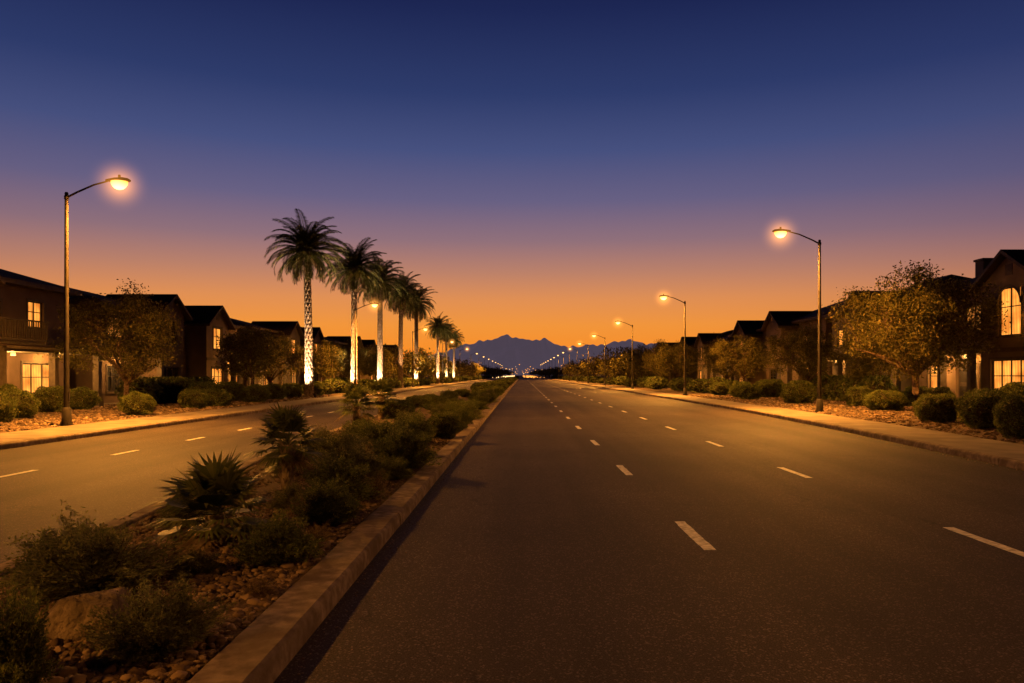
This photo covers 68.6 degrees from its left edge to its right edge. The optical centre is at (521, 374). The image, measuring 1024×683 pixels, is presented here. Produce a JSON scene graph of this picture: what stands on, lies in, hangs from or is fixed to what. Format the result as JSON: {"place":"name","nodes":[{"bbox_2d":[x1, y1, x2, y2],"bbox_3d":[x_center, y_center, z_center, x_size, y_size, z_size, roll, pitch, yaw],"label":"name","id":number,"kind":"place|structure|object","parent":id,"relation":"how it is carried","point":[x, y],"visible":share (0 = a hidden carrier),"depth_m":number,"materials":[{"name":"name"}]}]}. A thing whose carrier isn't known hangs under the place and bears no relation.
{"place":"outdoors","nodes":[
{"label":"outdoors","id":0,"kind":"place"},
{"bbox_2d":[69,288,191,355],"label":"roof","id":1,"kind":"structure","parent":0,"point":[168,298],"depth_m":47.33,"materials":[{"name":"ceramic"}]},
{"bbox_2d":[0,377,497,432],"bbox_3d":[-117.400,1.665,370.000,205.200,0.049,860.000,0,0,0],"label":"yard ground","id":2,"kind":"structure","parent":0,"point":[114,418],"depth_m":30.15,"materials":[{"name":"brown gravel"}]},
{"bbox_2d":[0,392,18,421],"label":"round shrub","id":3,"kind":"object","parent":2,"relation":"on","point":[6,407],"visible":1,"depth_m":26.37,"materials":[{"name":"green plant"}]},
{"bbox_2d":[0,389,40,417],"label":"round shrub","id":4,"kind":"object","parent":2,"relation":"on","point":[28,406],"visible":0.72,"depth_m":28.62,"materials":[{"name":"green plant"}]},
{"bbox_2d":[0,284,63,389],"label":"walls","id":5,"kind":"structure","parent":2,"relation":"on","point":[14,300],"depth_m":36.26,"materials":[{"name":"brown paint"}]},
{"bbox_2d":[23,301,48,392],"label":"windows","id":6,"kind":"structure","parent":5,"relation":"attached to","point":[35,375],"depth_m":37.14,"materials":[{"name":"yellow glass"}]},
{"bbox_2d":[0,298,103,409],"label":"trim","id":7,"kind":"structure","parent":5,"relation":"attached to","point":[54,373],"depth_m":35.15,"materials":[{"name":"beige paint"}]},
{"bbox_2d":[0,269,106,352],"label":"roof","id":8,"kind":"structure","parent":5,"relation":"on","point":[12,278],"depth_m":36.10,"materials":[{"name":"ceramic"}]},
{"bbox_2d":[32,385,73,411],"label":"round shrub","id":9,"kind":"object","parent":2,"relation":"on","point":[51,399],"visible":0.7,"depth_m":33.05,"materials":[{"name":"green plant"}]},
{"bbox_2d":[70,386,101,409],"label":"round shrub","id":10,"kind":"object","parent":2,"relation":"on","point":[83,397],"visible":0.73,"depth_m":35.70,"materials":[{"name":"green plant"}]},
{"bbox_2d":[59,175,130,425],"bbox_3d":[-13.471,-2.880,24.838,2.802,9.080,2.297,0,0,33],"label":"street lamp","id":11,"kind":"object","parent":2,"relation":"on","point":[119,182],"visible":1,"depth_m":24.64,"materials":[{"name":"brown metal"}]},
{"bbox_2d":[34,278,182,395],"bbox_3d":[-19.711,-1.431,36.266,6.464,6.259,6.638,0,0,-17],"label":"shade tree","id":12,"kind":"object","parent":2,"relation":"on","point":[148,329],"visible":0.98,"depth_m":35.47,"materials":[{"name":"green plant"}]},
{"bbox_2d":[69,301,183,402],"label":"walls","id":13,"kind":"structure","parent":2,"relation":"on","point":[80,379],"depth_m":43.12,"materials":[{"name":"brown paint"}]},
{"bbox_2d":[107,317,177,391],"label":"windows","id":14,"kind":"structure","parent":13,"relation":"attached to","point":[112,385],"depth_m":44.59,"materials":[{"name":"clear glass"}]},
{"bbox_2d":[104,303,184,403],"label":"trim","id":15,"kind":"structure","parent":13,"relation":"attached to","point":[160,372],"depth_m":45.90,"materials":[{"name":"beige paint"}]},
{"bbox_2d":[117,390,157,415],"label":"round shrub","id":16,"kind":"object","parent":2,"relation":"on","point":[136,402],"visible":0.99,"depth_m":30.66,"materials":[{"name":"green plant"}]},
{"bbox_2d":[166,378,196,402],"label":"round shrub","id":17,"kind":"object","parent":2,"relation":"on","point":[178,386],"visible":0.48,"depth_m":43.30,"materials":[{"name":"green plant"}]},
{"bbox_2d":[177,388,209,407],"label":"round shrub","id":18,"kind":"object","parent":2,"relation":"on","point":[191,398],"visible":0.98,"depth_m":37.05,"materials":[{"name":"green plant"}]},
{"bbox_2d":[184,313,236,381],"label":"walls","id":19,"kind":"structure","parent":2,"relation":"on","point":[198,342],"depth_m":54.20,"materials":[{"name":"beige paint"}]},
{"bbox_2d":[184,305,245,359],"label":"roof","id":20,"kind":"structure","parent":19,"relation":"on","point":[203,315],"depth_m":55.37,"materials":[{"name":"ceramic"}]},
{"bbox_2d":[205,388,233,405],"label":"round shrub","id":21,"kind":"object","parent":2,"relation":"on","point":[220,397],"visible":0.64,"depth_m":39.56,"materials":[{"name":"green plant"}]},
{"bbox_2d":[214,381,244,400],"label":"round shrub","id":22,"kind":"object","parent":2,"relation":"on","point":[234,388],"visible":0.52,"depth_m":47.58,"materials":[{"name":"green plant"}]},
{"bbox_2d":[208,323,287,384],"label":"shade tree","id":23,"kind":"object","parent":2,"relation":"on","point":[264,348],"visible":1,"depth_m":53.31,"materials":[{"name":"green plant"}]},
{"bbox_2d":[237,384,272,401],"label":"round shrub","id":24,"kind":"object","parent":2,"relation":"on","point":[255,393],"visible":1,"depth_m":45.31,"materials":[{"name":"green plant"}]},
{"bbox_2d":[237,328,299,385],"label":"walls","id":25,"kind":"structure","parent":2,"relation":"on","point":[295,334],"depth_m":72.00,"materials":[{"name":"brown paint"}]},
{"bbox_2d":[238,331,304,383],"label":"shade tree","id":26,"kind":"object","parent":2,"relation":"on","point":[300,353],"visible":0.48,"depth_m":60.97,"materials":[{"name":"green plant"}]},
{"bbox_2d":[263,208,349,396],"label":"date palm","id":27,"kind":"object","parent":2,"relation":"on","point":[304,252],"visible":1,"depth_m":55.45,"materials":[{"name":"green plant"}]},
{"bbox_2d":[293,339,348,380],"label":"shade tree","id":28,"kind":"object","parent":2,"relation":"on","point":[338,353],"visible":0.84,"depth_m":71.43,"materials":[{"name":"green plant"}]},
{"bbox_2d":[316,338,368,377],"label":"shade tree","id":29,"kind":"object","parent":2,"relation":"on","point":[360,360],"visible":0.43,"depth_m":83.48,"materials":[{"name":"green plant"}]},
{"bbox_2d":[324,237,388,383],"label":"date palm","id":30,"kind":"object","parent":2,"relation":"on","point":[354,272],"visible":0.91,"depth_m":70.57,"materials":[{"name":"green plant"}]},
{"bbox_2d":[350,344,394,378],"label":"shade tree","id":31,"kind":"object","parent":2,"relation":"on","point":[368,369],"visible":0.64,"depth_m":96.42,"materials":[{"name":"green plant"}]},
{"bbox_2d":[357,251,407,379],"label":"date palm","id":32,"kind":"object","parent":2,"relation":"on","point":[385,291],"visible":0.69,"depth_m":83.12,"materials":[{"name":"green plant"}]},
{"bbox_2d":[384,271,425,387],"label":"date palm","id":33,"kind":"object","parent":2,"relation":"on","point":[404,302],"visible":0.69,"depth_m":97.81,"materials":[{"name":"green plant"}]},
{"bbox_2d":[398,284,437,385],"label":"date palm","id":34,"kind":"object","parent":2,"relation":"on","point":[421,312],"visible":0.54,"depth_m":112.76,"materials":[{"name":"green plant"}]},
{"bbox_2d":[423,311,452,383],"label":"date palm","id":35,"kind":"object","parent":2,"relation":"on","point":[436,327],"visible":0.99,"depth_m":140.78,"materials":[{"name":"green plant"}]},
{"bbox_2d":[0,377,502,442],"bbox_3d":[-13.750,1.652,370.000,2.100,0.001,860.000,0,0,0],"label":"sidewalk","id":36,"kind":"structure","parent":0,"point":[33,434],"depth_m":27.23,"materials":[{"name":"concrete"}]},
{"bbox_2d":[0,380,515,682],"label":"median ground","id":37,"kind":"structure","parent":0,"point":[243,604],"depth_m":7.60,"materials":[{"name":"brown gravel"}]},
{"bbox_2d":[0,576,63,682],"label":"desert shrub","id":38,"kind":"object","parent":37,"relation":"on","point":[23,647],"visible":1,"depth_m":3.92,"materials":[{"name":"green plant"}]},
{"bbox_2d":[0,517,124,586],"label":"desert shrub","id":39,"kind":"object","parent":37,"relation":"on","point":[102,530],"visible":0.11,"depth_m":6.11,"materials":[{"name":"green plant"}]},
{"bbox_2d":[40,587,138,641],"bbox_3d":[-2.850,1.623,4.958,0.652,0.401,0.534,0,0,8],"label":"boulder","id":40,"kind":"object","parent":37,"relation":"on","point":[66,614],"visible":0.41,"depth_m":4.77,"materials":[{"name":"brown stone"}]},
{"bbox_2d":[0,500,195,608],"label":"sage shrub","id":41,"kind":"object","parent":37,"relation":"on","point":[89,567],"visible":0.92,"depth_m":5.67,"materials":[{"name":"green plant"}]},
{"bbox_2d":[71,568,236,665],"bbox_3d":[-2.255,1.442,4.579,0.932,0.528,0.865,0,0,-15],"label":"sage shrub","id":42,"kind":"object","parent":37,"relation":"on","point":[150,627],"visible":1,"depth_m":4.50,"materials":[{"name":"green plant"}]},
{"bbox_2d":[147,497,230,529],"bbox_3d":[-3.701,1.490,8.452,0.929,0.395,0.866,0,0,-22],"label":"boulder","id":43,"kind":"object","parent":37,"relation":"on","point":[166,514],"visible":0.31,"depth_m":8.24,"materials":[{"name":"brown stone"}]},
{"bbox_2d":[165,544,227,580],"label":"sage shrub","id":44,"kind":"object","parent":37,"relation":"on","point":[196,565],"visible":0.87,"depth_m":6.26,"materials":[{"name":"green plant"}]},
{"bbox_2d":[142,446,275,553],"bbox_3d":[-3.067,1.297,7.486,1.364,1.183,1.385,0,0,-28],"label":"fan palm","id":45,"kind":"object","parent":37,"relation":"on","point":[214,487],"visible":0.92,"depth_m":7.34,"materials":[{"name":"green plant"}]},
{"bbox_2d":[238,576,279,597],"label":"dry grass","id":46,"kind":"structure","parent":37,"relation":"on","point":[263,589],"depth_m":5.69,"materials":[{"name":"plant"}]},
{"bbox_2d":[225,507,327,568],"bbox_3d":[-2.194,1.438,6.692,0.889,0.536,0.889,0,0,25],"label":"desert shrub","id":47,"kind":"object","parent":37,"relation":"on","point":[279,544],"visible":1,"depth_m":6.61,"materials":[{"name":"green plant"}]},
{"bbox_2d":[239,402,328,489],"bbox_3d":[-3.490,1.022,10.968,1.283,1.322,1.197,0,0,-36],"label":"fan palm","id":48,"kind":"object","parent":37,"relation":"on","point":[283,420],"visible":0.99,"depth_m":10.87,"materials":[{"name":"green plant"}]},
{"bbox_2d":[261,479,310,509],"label":"sage shrub","id":49,"kind":"object","parent":37,"relation":"on","point":[281,498],"visible":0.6,"depth_m":9.39,"materials":[{"name":"green plant"}]},
{"bbox_2d":[298,421,339,451],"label":"sage shrub","id":50,"kind":"object","parent":37,"relation":"on","point":[322,432],"visible":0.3,"depth_m":16.37,"materials":[{"name":"green plant"}]},
{"bbox_2d":[290,471,364,523],"bbox_3d":[-2.145,1.405,8.602,0.834,0.610,0.876,0,0,29],"label":"desert shrub","id":51,"kind":"object","parent":37,"relation":"on","point":[338,507],"visible":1,"depth_m":8.47,"materials":[{"name":"green plant"}]},
{"bbox_2d":[296,431,387,481],"bbox_3d":[-2.825,1.304,12.183,1.446,0.808,1.254,0,0,7],"label":"sage shrub","id":52,"kind":"object","parent":37,"relation":"on","point":[356,454],"visible":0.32,"depth_m":11.97,"materials":[{"name":"green plant"}]},
{"bbox_2d":[310,421,376,462],"bbox_3d":[-3.295,1.292,14.461,1.359,0.834,1.581,0,0,19],"label":"sage shrub","id":53,"kind":"object","parent":37,"relation":"on","point":[334,447],"visible":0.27,"depth_m":14.24,"materials":[{"name":"green plant"}]},
{"bbox_2d":[298,450,389,500],"bbox_3d":[-2.419,1.341,9.955,1.175,0.720,1.210,0,0,23],"label":"desert shrub","id":54,"kind":"object","parent":37,"relation":"on","point":[356,482],"visible":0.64,"depth_m":9.84,"materials":[{"name":"green plant"}]},
{"bbox_2d":[335,378,376,424],"bbox_3d":[-5.453,0.898,24.697,1.533,1.630,1.745,0,0,-25],"label":"fan palm","id":55,"kind":"object","parent":37,"relation":"on","point":[354,392],"visible":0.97,"depth_m":24.57,"materials":[{"name":"green plant"}]},
{"bbox_2d":[366,377,399,418],"bbox_3d":[-5.340,0.825,28.770,1.710,1.718,1.596,0,0,29],"label":"fan palm","id":56,"kind":"object","parent":37,"relation":"on","point":[379,385],"visible":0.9,"depth_m":28.66,"materials":[{"name":"green plant"}]},
{"bbox_2d":[357,413,421,455],"bbox_3d":[-2.735,1.248,15.501,1.704,0.899,1.804,0,0,-31],"label":"desert shrub","id":57,"kind":"object","parent":37,"relation":"on","point":[379,432],"visible":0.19,"depth_m":15.46,"materials":[{"name":"green plant"}]},
{"bbox_2d":[373,455,416,480],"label":"desert shrub","id":58,"kind":"object","parent":37,"relation":"on","point":[394,471],"visible":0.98,"depth_m":11.92,"materials":[{"name":"green plant"}]},
{"bbox_2d":[380,399,416,418],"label":"round shrub","id":59,"kind":"object","parent":37,"relation":"on","point":[394,407],"visible":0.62,"depth_m":28.71,"materials":[{"name":"green plant"}]},
{"bbox_2d":[373,419,444,468],"bbox_3d":[-2.104,1.243,13.459,1.308,0.930,1.321,0,0,9],"label":"desert shrub","id":60,"kind":"object","parent":37,"relation":"on","point":[398,444],"visible":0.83,"depth_m":13.32,"materials":[{"name":"green plant"}]},
{"bbox_2d":[394,410,438,442],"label":"desert shrub","id":61,"kind":"object","parent":37,"relation":"on","point":[419,427],"visible":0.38,"depth_m":18.40,"materials":[{"name":"green plant"}]},
{"bbox_2d":[428,411,459,437],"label":"round shrub","id":62,"kind":"object","parent":37,"relation":"on","point":[446,424],"visible":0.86,"depth_m":19.76,"materials":[{"name":"green plant"}]},
{"bbox_2d":[230,318,304,362],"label":"roof","id":63,"kind":"structure","parent":0,"point":[286,328],"depth_m":72.89,"materials":[{"name":"ceramic"}]},
{"bbox_2d":[3,375,1012,458],"bbox_3d":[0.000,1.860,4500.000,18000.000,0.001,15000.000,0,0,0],"label":"ground","id":64,"kind":"structure","parent":0,"point":[451,376],"depth_m":921.10,"materials":[{"name":"brown soil"}]},
{"bbox_2d":[0,394,1023,442],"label":"gravel","id":65,"kind":"structure","parent":64,"relation":"on","point":[176,410],"depth_m":32.09,"materials":[{"name":"brown gravel"}]},
{"bbox_2d":[371,343,680,380],"bbox_3d":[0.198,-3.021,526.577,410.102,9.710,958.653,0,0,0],"label":"distant tree row","id":66,"kind":"object","parent":64,"relation":"on","point":[425,364],"visible":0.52,"depth_m":147.87,"materials":[{"name":"green plant"}]},
{"bbox_2d":[322,375,739,393],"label":"distant shrub row","id":67,"kind":"object","parent":64,"relation":"on","point":[337,385],"visible":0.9,"depth_m":93.13,"materials":[{"name":"green plant"}]},
{"bbox_2d":[0,377,1023,682],"bbox_3d":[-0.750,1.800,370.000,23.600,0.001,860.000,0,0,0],"label":"road","id":68,"kind":"structure","parent":0,"point":[552,545],"depth_m":7.87,"materials":[{"name":"grey asphalt"}]},
{"bbox_2d":[0,389,469,576],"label":"median kerb","id":69,"kind":"structure","parent":68,"relation":"on","point":[145,512],"depth_m":8.89,"materials":[{"name":"concrete"}]},
{"bbox_2d":[0,377,503,449],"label":"road kerb","id":70,"kind":"structure","parent":68,"relation":"on","point":[27,442],"depth_m":24.66,"materials":[{"name":"concrete"}]},
{"bbox_2d":[187,377,519,682],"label":"median kerb","id":71,"kind":"structure","parent":68,"relation":"on","point":[267,644],"depth_m":5.70,"materials":[{"name":"concrete"}]},
{"bbox_2d":[531,383,715,549],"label":"lane marking","id":72,"kind":"object","parent":68,"relation":"on","point":[692,533],"visible":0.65,"depth_m":8.66,"materials":[{"name":"paint"}]},
{"bbox_2d":[537,380,1023,556],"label":"lane marking","id":73,"kind":"object","parent":68,"relation":"on","point":[996,544],"visible":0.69,"depth_m":8.34,"materials":[{"name":"paint"}]},
{"bbox_2d":[538,377,1023,469],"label":"road kerb","id":74,"kind":"structure","parent":68,"relation":"on","point":[993,459],"depth_m":20.44,"materials":[{"name":"concrete"}]},
{"bbox_2d":[0,0,1023,358],"label":"sky","id":75,"kind":"structure","parent":0,"point":[553,170],"materials":[{"name":"blue"}]},
{"bbox_2d":[405,334,655,374],"bbox_3d":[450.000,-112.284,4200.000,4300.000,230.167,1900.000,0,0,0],"label":"mountains","id":76,"kind":"structure","parent":0,"point":[507,351],"depth_m":3874.88,"materials":[{"name":"stone"}]},
{"bbox_2d":[539,377,1023,460],"bbox_3d":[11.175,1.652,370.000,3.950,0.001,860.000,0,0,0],"label":"sidewalk","id":77,"kind":"structure","parent":0,"point":[1002,448],"depth_m":22.73,"materials":[{"name":"concrete"}]},
{"bbox_2d":[542,377,1023,444],"bbox_3d":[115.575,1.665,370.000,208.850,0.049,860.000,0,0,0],"label":"yard ground","id":78,"kind":"structure","parent":0,"point":[667,389],"depth_m":33.22,"materials":[{"name":"brown gravel"}]},
{"bbox_2d":[115,374,898,403],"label":"hedge","id":79,"kind":"object","parent":78,"relation":"on","point":[835,387],"visible":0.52,"depth_m":43.32,"materials":[{"name":"green plant"}]},
{"bbox_2d":[620,344,654,377],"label":"shade tree","id":80,"kind":"object","parent":78,"relation":"on","point":[635,352],"visible":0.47,"depth_m":109.44,"materials":[{"name":"green plant"}]},
{"bbox_2d":[641,339,692,376],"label":"shade tree","id":81,"kind":"object","parent":78,"relation":"on","point":[653,363],"visible":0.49,"depth_m":97.29,"materials":[{"name":"green plant"}]},
{"bbox_2d":[652,340,701,377],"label":"shade tree","id":82,"kind":"object","parent":78,"relation":"on","point":[670,355],"visible":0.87,"depth_m":85.34,"materials":[{"name":"green plant"}]},
{"bbox_2d":[698,340,733,379],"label":"walls","id":83,"kind":"structure","parent":78,"relation":"on","point":[700,343],"depth_m":93.83,"materials":[{"name":"beige paint"}]},
{"bbox_2d":[694,333,733,365],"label":"roof","id":84,"kind":"structure","parent":83,"relation":"on","point":[704,338],"depth_m":94.03,"materials":[{"name":"ceramic"}]},
{"bbox_2d":[697,333,756,379],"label":"shade tree","id":85,"kind":"object","parent":78,"relation":"on","point":[709,359],"visible":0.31,"depth_m":73.14,"materials":[{"name":"green plant"}]},
{"bbox_2d":[710,335,773,380],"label":"shade tree","id":86,"kind":"object","parent":78,"relation":"on","point":[746,368],"visible":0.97,"depth_m":62.58,"materials":[{"name":"green plant"}]},
{"bbox_2d":[735,384,761,399],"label":"round shrub","id":87,"kind":"object","parent":78,"relation":"on","point":[749,391],"visible":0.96,"depth_m":50.58,"materials":[{"name":"green plant"}]},
{"bbox_2d":[734,326,765,383],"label":"walls","id":88,"kind":"structure","parent":78,"relation":"on","point":[761,376],"depth_m":75.00,"materials":[{"name":"brown paint"}]},
{"bbox_2d":[726,320,764,363],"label":"roof","id":89,"kind":"structure","parent":88,"relation":"on","point":[750,327],"depth_m":76.06,"materials":[{"name":"ceramic"}]},
{"bbox_2d":[754,379,785,396],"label":"round shrub","id":90,"kind":"object","parent":78,"relation":"on","point":[771,387],"visible":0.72,"depth_m":55.27,"materials":[{"name":"green plant"}]},
{"bbox_2d":[772,227,823,411],"bbox_3d":[11.721,-2.880,33.262,2.802,9.080,2.297,0,0,33],"label":"street lamp","id":91,"kind":"object","parent":78,"relation":"on","point":[780,232],"visible":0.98,"depth_m":33.34,"materials":[{"name":"brown metal"}]},
{"bbox_2d":[779,380,817,403],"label":"round shrub","id":92,"kind":"object","parent":78,"relation":"on","point":[800,391],"visible":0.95,"depth_m":43.43,"materials":[{"name":"green plant"}]},
{"bbox_2d":[766,317,831,383],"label":"walls","id":93,"kind":"structure","parent":78,"relation":"on","point":[771,328],"depth_m":66.00,"materials":[{"name":"beige paint"}]},
{"bbox_2d":[761,300,844,361],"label":"roof","id":94,"kind":"structure","parent":93,"relation":"on","point":[786,319],"depth_m":66.43,"materials":[{"name":"ceramic"}]},
{"bbox_2d":[754,317,846,381],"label":"shade tree","id":95,"kind":"object","parent":78,"relation":"on","point":[805,346],"visible":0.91,"depth_m":51.46,"materials":[{"name":"green plant"}]},
{"bbox_2d":[842,386,874,405],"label":"round shrub","id":96,"kind":"object","parent":78,"relation":"on","point":[855,397],"visible":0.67,"depth_m":39.66,"materials":[{"name":"green plant"}]},
{"bbox_2d":[829,334,906,380],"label":"shade tree","id":97,"kind":"object","parent":78,"relation":"on","point":[866,369],"visible":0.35,"depth_m":44.36,"materials":[{"name":"green plant"}]},
{"bbox_2d":[862,389,909,410],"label":"round shrub","id":98,"kind":"object","parent":78,"relation":"on","point":[878,399],"visible":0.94,"depth_m":34.80,"materials":[{"name":"green plant"}]},
{"bbox_2d":[832,260,991,391],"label":"walls","id":99,"kind":"structure","parent":78,"relation":"on","point":[981,266],"depth_m":50.61,"materials":[{"name":"brown paint"}]},
{"bbox_2d":[807,274,971,359],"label":"roof","id":100,"kind":"structure","parent":99,"relation":"on","point":[945,278],"depth_m":50.93,"materials":[{"name":"ceramic"}]},
{"bbox_2d":[823,259,1010,408],"bbox_3d":[18.454,-1.952,35.538,8.471,7.301,8.572,0,0,33],"label":"shade tree","id":101,"kind":"object","parent":78,"relation":"on","point":[935,312],"visible":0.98,"depth_m":34.88,"materials":[{"name":"green plant"}]},
{"bbox_2d":[911,392,961,422],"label":"round shrub","id":102,"kind":"object","parent":78,"relation":"on","point":[936,408],"visible":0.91,"depth_m":26.08,"materials":[{"name":"green plant"}]},
{"bbox_2d":[919,258,1023,397],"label":"walls","id":103,"kind":"structure","parent":78,"relation":"on","point":[1015,278],"depth_m":35.65,"materials":[{"name":"beige paint"}]},
{"bbox_2d":[886,249,1023,354],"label":"roof","id":104,"kind":"structure","parent":103,"relation":"on","point":[1015,256],"depth_m":35.14,"materials":[{"name":"ceramic"}]},
{"bbox_2d":[888,263,1023,397],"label":"trim","id":105,"kind":"structure","parent":103,"relation":"attached to","point":[971,383],"depth_m":36.90,"materials":[{"name":"beige paint"}]},
{"bbox_2d":[930,285,1023,395],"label":"windows","id":106,"kind":"structure","parent":103,"relation":"attached to","point":[1008,371],"depth_m":34.98,"materials":[{"name":"yellow glass"}]},
{"bbox_2d":[954,386,1012,428],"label":"round shrub","id":107,"kind":"object","parent":78,"relation":"on","point":[975,409],"visible":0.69,"depth_m":23.12,"materials":[{"name":"green plant"}]},
{"bbox_2d":[992,392,1023,438],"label":"round shrub","id":108,"kind":"object","parent":78,"relation":"on","point":[1008,418],"visible":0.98,"depth_m":19.64,"materials":[{"name":"green plant"}]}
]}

